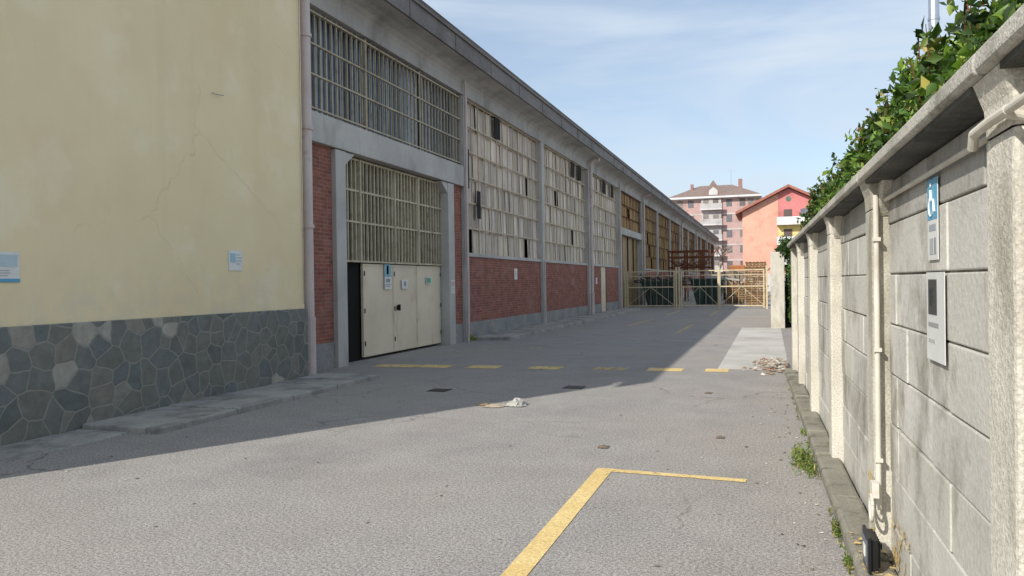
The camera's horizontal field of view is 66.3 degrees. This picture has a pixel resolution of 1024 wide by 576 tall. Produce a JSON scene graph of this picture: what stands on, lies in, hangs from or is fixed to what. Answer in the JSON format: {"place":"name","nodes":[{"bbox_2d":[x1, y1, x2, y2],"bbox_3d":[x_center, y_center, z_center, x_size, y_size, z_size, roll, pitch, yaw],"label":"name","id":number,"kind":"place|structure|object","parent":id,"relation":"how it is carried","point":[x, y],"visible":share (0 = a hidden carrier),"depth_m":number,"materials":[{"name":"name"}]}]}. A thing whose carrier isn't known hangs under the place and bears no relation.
{"place":"outdoors","nodes":[
{"label":"outdoors","id":0,"kind":"place"},
{"bbox_2d":[0,372,378,463],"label":"pavement","id":1,"kind":"structure","parent":0,"point":[175,416],"depth_m":9.59,"materials":[{"name":"concrete"}]},
{"bbox_2d":[0,291,854,575],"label":"asphalt ground","id":2,"kind":"structure","parent":0,"point":[279,500],"depth_m":6.53,"materials":[{"name":"grey asphalt"}]},
{"bbox_2d":[0,0,718,445],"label":"warehouse","id":3,"kind":"structure","parent":2,"relation":"on","point":[318,164],"depth_m":12.40,"materials":[{"name":"yellow paint"}]},
{"bbox_2d":[0,251,19,281],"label":"notice poster","id":4,"kind":"object","parent":3,"relation":"attached to","point":[9,267],"visible":1,"depth_m":8.12,"materials":[{"name":"white paper"}]},
{"bbox_2d":[228,250,241,270],"bbox_3d":[-4.079,-0.406,11.561,0.009,0.300,0.310,-1,0,18],"label":"notice poster","id":5,"kind":"object","parent":3,"relation":"attached to","point":[234,260],"visible":1,"depth_m":11.55,"materials":[{"name":"white paper"}]},
{"bbox_2d":[310,15,452,161],"bbox_3d":[-2.943,-4.301,17.821,0.020,1.940,8.293,-1,0,18],"label":"upper window glass","id":6,"kind":"structure","parent":3,"relation":"in","point":[311,18],"depth_m":17.36,"materials":[{"name":"glass"}]},
{"bbox_2d":[360,264,440,356],"bbox_3d":[-2.545,0.458,18.657,0.065,2.000,4.106,-1,0,18],"label":"door panel","id":7,"kind":"structure","parent":3,"relation":"in","point":[417,323],"depth_m":18.33,"materials":[{"name":"paint"}]},
{"bbox_2d":[384,264,390,288],"bbox_3d":[-2.807,-0.252,17.730,0.009,0.560,0.320,-1,0,18],"label":"door sign","id":8,"kind":"object","parent":7,"relation":"attached to","point":[387,273],"visible":1,"depth_m":17.70,"materials":[{"name":"white plastic"}]},
{"bbox_2d":[402,280,407,288],"bbox_3d":[-2.535,-0.091,18.547,0.009,0.220,0.320,-1,0,18],"label":"door sign","id":9,"kind":"object","parent":3,"relation":"attached to","point":[404,284],"visible":1,"depth_m":18.55,"materials":[{"name":"white plastic"}]},
{"bbox_2d":[426,277,430,282],"bbox_3d":[-2.109,-0.195,19.843,0.009,0.160,0.270,-1,0,18],"label":"door sign","id":10,"kind":"object","parent":3,"relation":"attached to","point":[428,279],"visible":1,"depth_m":19.82,"materials":[{"name":"green plastic"}]},
{"bbox_2d":[451,280,454,292],"bbox_3d":[-1.566,-0.034,20.766,0.009,0.350,0.220,-1,0,18],"label":"door sign","id":11,"kind":"object","parent":3,"relation":"attached to","point":[452,287],"visible":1,"depth_m":20.74,"materials":[{"name":"white plastic"}]},
{"bbox_2d":[514,269,516,278],"bbox_3d":[0.128,-0.467,26.226,0.009,0.360,0.300,-1,0,18],"label":"house number sign","id":12,"kind":"object","parent":3,"relation":"attached to","point":[515,273],"visible":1,"depth_m":26.18,"materials":[{"name":"white plastic"}]},
{"bbox_2d":[601,267,605,311],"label":"side door","id":13,"kind":"structure","parent":3,"relation":"in","point":[603,283],"depth_m":40.19,"materials":[{"name":"beige paint"}]},
{"bbox_2d":[428,388,451,391],"bbox_3d":[-1.089,1.561,11.802,0.300,0.060,0.300,-1,0,18],"label":"drain grate","id":14,"kind":"object","parent":2,"relation":"on","point":[437,390],"visible":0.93,"depth_m":11.74,"materials":[{"name":"black metal"}]},
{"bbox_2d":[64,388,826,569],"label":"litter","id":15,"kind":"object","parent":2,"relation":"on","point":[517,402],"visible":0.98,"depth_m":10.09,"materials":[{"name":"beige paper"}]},
{"bbox_2d":[371,311,728,371],"bbox_3d":[4.866,1.354,27.737,6.730,0.001,28.300,-1,0,18],"label":"road dash marking","id":16,"kind":"object","parent":2,"relation":"on","point":[547,367],"visible":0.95,"depth_m":14.92,"materials":[{"name":"yellow paint"}]},
{"bbox_2d":[563,385,585,388],"bbox_3d":[0.950,1.532,11.919,0.300,0.060,0.300,-1,0,18],"label":"drain grate","id":17,"kind":"object","parent":2,"relation":"on","point":[573,387],"visible":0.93,"depth_m":11.85,"materials":[{"name":"black metal"}]},
{"bbox_2d":[500,468,746,575],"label":"parking line marking","id":18,"kind":"object","parent":2,"relation":"on","point":[528,558],"visible":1,"depth_m":5.28,"materials":[{"name":"yellow paint"}]},
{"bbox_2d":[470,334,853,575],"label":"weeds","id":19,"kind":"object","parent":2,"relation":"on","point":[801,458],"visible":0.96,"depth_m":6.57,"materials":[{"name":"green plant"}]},
{"bbox_2d":[640,278,726,304],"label":"green skip","id":20,"kind":"object","parent":2,"relation":"on","point":[654,297],"visible":0.8,"depth_m":48.67,"materials":[{"name":"paint"}]},
{"bbox_2d":[667,247,719,301],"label":"steel rack","id":21,"kind":"object","parent":2,"relation":"on","point":[685,265],"visible":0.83,"depth_m":59.90,"materials":[{"name":"brown metal"}]},
{"bbox_2d":[624,265,767,308],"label":"metal gate","id":22,"kind":"structure","parent":2,"relation":"on","point":[674,275],"depth_m":44.28,"materials":[{"name":"beige metal"}]},
{"bbox_2d":[634,267,770,301],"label":"scrap pile","id":23,"kind":"object","parent":2,"relation":"on","point":[668,278],"visible":0.26,"depth_m":54.90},
{"bbox_2d":[714,245,730,268],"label":"bare tree","id":24,"kind":"object","parent":2,"relation":"on","point":[721,259],"visible":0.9,"depth_m":130.50,"materials":[{"name":"brown plant"}]},
{"bbox_2d":[725,284,744,303],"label":"wooden pallet stack","id":25,"kind":"object","parent":2,"relation":"on","point":[736,296],"visible":0.81,"depth_m":52.55,"materials":[{"name":"brown wood"}]},
{"bbox_2d":[709,273,785,290],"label":"yard wall","id":26,"kind":"structure","parent":2,"relation":"on","point":[722,276],"depth_m":107.05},
{"bbox_2d":[745,261,766,305],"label":"wooden pallet stack","id":27,"kind":"object","parent":2,"relation":"on","point":[749,298],"visible":0.77,"depth_m":47.34,"materials":[{"name":"brown wood"}]},
{"bbox_2d":[770,252,784,327],"bbox_3d":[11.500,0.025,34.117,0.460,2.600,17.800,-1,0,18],"label":"gate pillar","id":28,"kind":"structure","parent":2,"relation":"on","point":[777,273],"depth_m":25.67,"materials":[{"name":"concrete"}]},
{"bbox_2d":[774,235,793,325],"bbox_3d":[11.178,-0.267,31.050,1.751,3.227,14.088,-1,0,18],"label":"ivy","id":29,"kind":"object","parent":2,"relation":"on","point":[783,249],"visible":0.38,"depth_m":25.67,"materials":[{"name":"green plant"}]},
{"bbox_2d":[785,368,896,575],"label":"wall footing","id":30,"kind":"object","parent":2,"relation":"on","point":[849,510],"depth_m":5.75,"materials":[{"name":"grey concrete"}]},
{"bbox_2d":[862,525,881,574],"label":"floodlight","id":31,"kind":"object","parent":30,"relation":"on","point":[871,547],"visible":1,"depth_m":4.02,"materials":[{"name":"black metal"}]},
{"bbox_2d":[797,118,990,575],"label":"wall blocks","id":32,"kind":"structure","parent":30,"relation":"on","point":[941,509],"depth_m":3.39,"materials":[{"name":"grey concrete"}]},
{"bbox_2d":[805,186,988,462],"bbox_3d":[1.912,0.546,3.604,0.072,2.210,20.000,-1,0,17],"label":"wall mortar","id":33,"kind":"object","parent":32,"relation":"on","point":[977,270],"depth_m":3.24,"materials":[{"name":"grey concrete"}]},
{"bbox_2d":[927,176,938,259],"bbox_3d":[1.707,-0.279,3.187,0.014,0.330,0.180,-1,0,17],"label":"disabled parking sign","id":34,"kind":"object","parent":32,"relation":"attached to","point":[932,218],"visible":1,"depth_m":3.17,"materials":[{"name":"white plastic"}]},
{"bbox_2d":[926,272,945,365],"bbox_3d":[1.707,0.116,3.160,0.008,0.360,0.320,-1,0,18],"label":"surveillance sign","id":35,"kind":"object","parent":32,"relation":"attached to","point":[936,329],"visible":1,"depth_m":3.14,"materials":[{"name":"white plastic"}]},
{"bbox_2d":[791,63,1023,575],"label":"wall post","id":36,"kind":"object","parent":2,"relation":"on","point":[996,88],"depth_m":2.15,"materials":[{"name":"beige concrete"}]},
{"bbox_2d":[850,469,910,575],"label":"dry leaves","id":37,"kind":"object","parent":36,"relation":"on","point":[893,549],"visible":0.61,"depth_m":4.11,"materials":[{"name":"plant"}]},
{"bbox_2d":[787,4,1023,247],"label":"coping","id":38,"kind":"object","parent":36,"relation":"on","point":[1006,38],"visible":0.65,"depth_m":2.42,"materials":[{"name":"concrete"}]},
{"bbox_2d":[790,41,1023,247],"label":"coping underside","id":39,"kind":"object","parent":38,"relation":"attached to","point":[962,113],"visible":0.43,"depth_m":2.97,"materials":[{"name":"grey concrete"}]},
{"bbox_2d":[868,92,1023,521],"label":"conduit","id":40,"kind":"object","parent":36,"relation":"attached to","point":[1006,111],"visible":1,"depth_m":4.24,"materials":[{"name":"plastic"}]},
{"bbox_2d":[797,0,1023,229],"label":"hedge","id":41,"kind":"object","parent":2,"relation":"on","point":[933,70],"visible":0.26,"depth_m":4.88,"materials":[{"name":"plant"}]},
{"bbox_2d":[928,0,939,36],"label":"chimney flue","id":42,"kind":"object","parent":2,"relation":"on","point":[933,14],"visible":0.12,"depth_m":13.21,"materials":[{"name":"silver metal"}]},
{"bbox_2d":[472,308,642,340],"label":"pavement","id":43,"kind":"structure","parent":0,"point":[517,333],"depth_m":27.04,"materials":[{"name":"concrete"}]},
{"bbox_2d":[423,0,997,197],"label":"sky","id":44,"kind":"structure","parent":0,"point":[763,94],"materials":[{"name":"blue"}]},
{"bbox_2d":[670,194,761,273],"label":"facade","id":45,"kind":"structure","parent":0,"point":[710,208],"depth_m":146.52,"materials":[{"name":"pink brick"}]},
{"bbox_2d":[669,179,760,197],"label":"roof","id":46,"kind":"structure","parent":45,"relation":"on","point":[700,191],"depth_m":148.50,"materials":[{"name":"tile"}]},
{"bbox_2d":[709,187,717,194],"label":"dormer front","id":47,"kind":"object","parent":46,"relation":"attached to","point":[713,191],"visible":1,"depth_m":146.79,"materials":[{"name":"white paint"}]},
{"bbox_2d":[677,198,753,267],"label":"apartment windows","id":48,"kind":"structure","parent":45,"relation":"attached to","point":[728,216],"depth_m":146.57,"materials":[{"name":"glass"}]},
{"bbox_2d":[723,265,747,299],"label":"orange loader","id":49,"kind":"object","parent":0,"point":[732,267],"visible":0.27,"depth_m":63.42,"materials":[{"name":"paint"}]},
{"bbox_2d":[718,328,788,369],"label":"concrete paving","id":50,"kind":"structure","parent":0,"point":[749,346],"depth_m":17.93,"materials":[{"name":"grey concrete"}]},
{"bbox_2d":[743,357,788,374],"bbox_3d":[4.660,1.366,14.406,0.820,0.137,2.975,-1,0,18],"label":"debris pile","id":51,"kind":"object","parent":50,"relation":"on","point":[771,360],"visible":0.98,"depth_m":14.08,"materials":[{"name":"beige stone"}]},
{"bbox_2d":[742,188,811,273],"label":"facade","id":52,"kind":"structure","parent":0,"point":[766,223],"depth_m":119.67,"materials":[{"name":"paint"}]},
{"bbox_2d":[735,184,813,220],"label":"roof","id":53,"kind":"structure","parent":52,"relation":"on","point":[738,213],"depth_m":118.99,"materials":[{"name":"tile"}]},
{"bbox_2d":[784,196,807,236],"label":"house windows","id":54,"kind":"structure","parent":52,"relation":"attached to","point":[788,213],"depth_m":118.67,"materials":[{"name":"glass"}]}
]}

